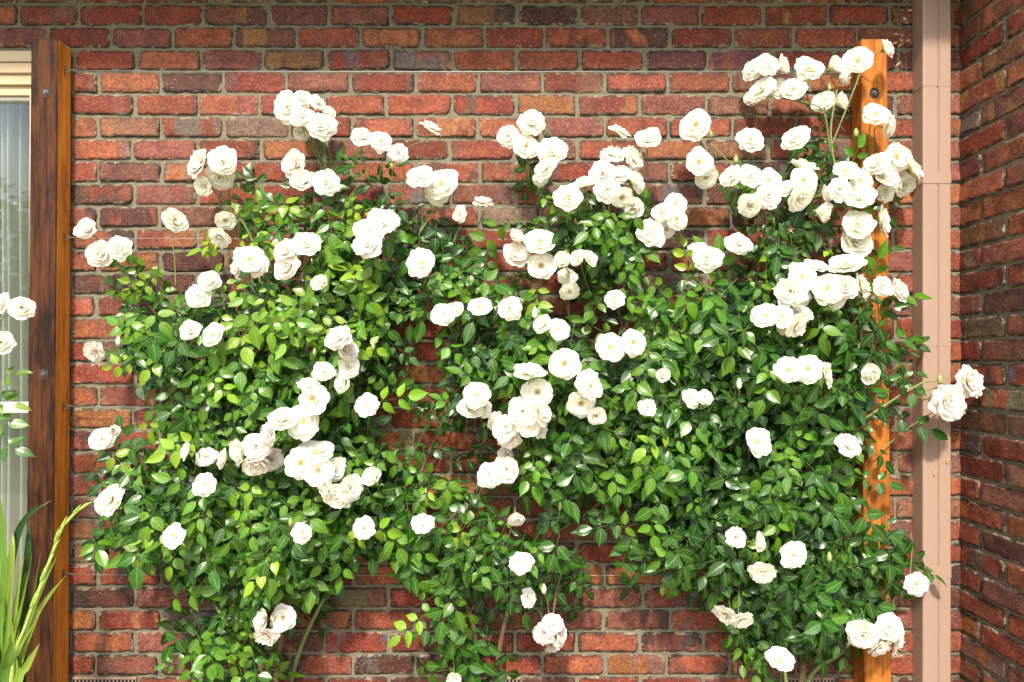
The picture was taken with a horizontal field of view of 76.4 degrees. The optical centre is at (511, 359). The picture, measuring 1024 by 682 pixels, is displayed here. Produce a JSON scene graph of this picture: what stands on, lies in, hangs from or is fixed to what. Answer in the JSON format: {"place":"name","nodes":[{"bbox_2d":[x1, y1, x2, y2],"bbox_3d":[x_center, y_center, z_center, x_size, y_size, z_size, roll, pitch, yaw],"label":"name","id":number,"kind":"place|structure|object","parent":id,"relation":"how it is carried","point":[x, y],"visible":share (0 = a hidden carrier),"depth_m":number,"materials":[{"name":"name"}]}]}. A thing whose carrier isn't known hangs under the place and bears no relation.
{"place":"outdoors","nodes":[
{"label":"outdoors","id":0,"kind":"place"},
{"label":"garden bed","id":1,"kind":"structure","parent":0,"visible":0},
{"bbox_2d":[0,293,35,461],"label":"rose bush","id":2,"kind":"object","parent":1,"relation":"on","point":[21,308],"visible":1,"depth_m":2.04,"materials":[{"name":"white plant"}]},
{"bbox_2d":[0,498,93,681],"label":"gladiolus","id":3,"kind":"object","parent":1,"relation":"on","point":[17,628],"visible":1,"depth_m":2.03,"materials":[{"name":"green plant"}]},
{"bbox_2d":[26,39,70,681],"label":"timber post","id":4,"kind":"object","parent":1,"relation":"on","point":[48,378],"visible":0.97,"depth_m":2.41,"materials":[{"name":"wood"}]},
{"bbox_2d":[67,405,431,407],"bbox_3d":[-0.195,0.178,2.452,2.963,0.011,0.006,0,0,0],"label":"trellis wire","id":5,"kind":"object","parent":4,"relation":"attached to","point":[210,407],"visible":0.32,"depth_m":2.45,"materials":[{"name":"metal"}]},
{"bbox_2d":[68,573,704,575],"bbox_3d":[-0.195,0.812,2.452,2.963,0.011,0.006,0,0,0],"label":"trellis wire","id":6,"kind":"object","parent":4,"relation":"attached to","point":[425,575],"visible":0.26,"depth_m":2.45,"materials":[{"name":"metal"}]},
{"bbox_2d":[67,69,825,71],"bbox_3d":[-0.195,-1.088,2.452,2.963,0.011,0.006,0,0,0],"label":"trellis wire","id":7,"kind":"object","parent":4,"relation":"attached to","point":[430,71],"visible":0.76,"depth_m":2.45,"materials":[{"name":"metal"}]},
{"bbox_2d":[68,237,840,238],"bbox_3d":[-0.195,-0.457,2.452,2.963,0.011,0.006,0,0,0],"label":"trellis wire","id":8,"kind":"object","parent":4,"relation":"attached to","point":[236,238],"visible":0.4,"depth_m":2.45,"materials":[{"name":"metal"}]},
{"bbox_2d":[73,90,472,681],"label":"climbing rose","id":9,"kind":"object","parent":1,"relation":"on","point":[312,465],"visible":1,"depth_m":2.26,"materials":[{"name":"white plant"}]},
{"bbox_2d":[383,109,708,681],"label":"climbing rose","id":10,"kind":"object","parent":1,"relation":"on","point":[596,400],"visible":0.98,"depth_m":2.28,"materials":[{"name":"green plant"}]},
{"bbox_2d":[645,39,984,681],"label":"climbing rose","id":11,"kind":"object","parent":1,"relation":"on","point":[746,528],"visible":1,"depth_m":2.25,"materials":[{"name":"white plant"}]},
{"bbox_2d":[851,39,890,681],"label":"timber post","id":12,"kind":"object","parent":1,"relation":"on","point":[871,87],"visible":0.23,"depth_m":2.41,"materials":[{"name":"wood"}]},
{"label":"ground","id":13,"kind":"structure","parent":0,"visible":0},
{"bbox_2d":[0,0,961,681],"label":"brick wall","id":14,"kind":"structure","parent":13,"relation":"on","point":[168,94],"depth_m":2.50,"materials":[{"name":"brick"}]},
{"bbox_2d":[0,51,30,412],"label":"window","id":15,"kind":"structure","parent":14,"relation":"attached to","point":[15,77],"depth_m":2.51,"materials":[{"name":"beige paint"}]},
{"bbox_2d":[0,104,29,637],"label":"curtain","id":16,"kind":"object","parent":15,"relation":"hanging from","point":[14,196],"visible":0.3,"depth_m":2.63,"materials":[{"name":"fabric"}]},
{"bbox_2d":[72,677,136,681],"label":"air vent","id":17,"kind":"object","parent":14,"relation":"attached to","point":[104,679],"visible":1,"depth_m":2.49,"materials":[{"name":"ceramic"}]},
{"bbox_2d":[461,677,520,681],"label":"air vent","id":18,"kind":"object","parent":14,"relation":"attached to","point":[508,679],"visible":0.35,"depth_m":2.49,"materials":[{"name":"ceramic"}]},
{"bbox_2d":[773,677,833,681],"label":"air vent","id":19,"kind":"object","parent":14,"relation":"attached to","point":[814,679],"visible":0.73,"depth_m":2.49,"materials":[{"name":"ceramic"}]},
{"bbox_2d":[870,0,911,121],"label":"dry vine","id":20,"kind":"object","parent":14,"relation":"attached to","point":[904,18],"visible":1,"depth_m":2.48,"materials":[{"name":"brown plant"}]},
{"bbox_2d":[912,0,950,681],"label":"downpipe","id":21,"kind":"object","parent":14,"relation":"attached to","point":[931,277],"visible":0.81,"depth_m":2.43,"materials":[{"name":"metal"}]},
{"bbox_2d":[959,0,1023,681],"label":"brick wall","id":22,"kind":"structure","parent":13,"relation":"on","point":[991,298],"depth_m":2.33,"materials":[{"name":"brick"}]}
]}

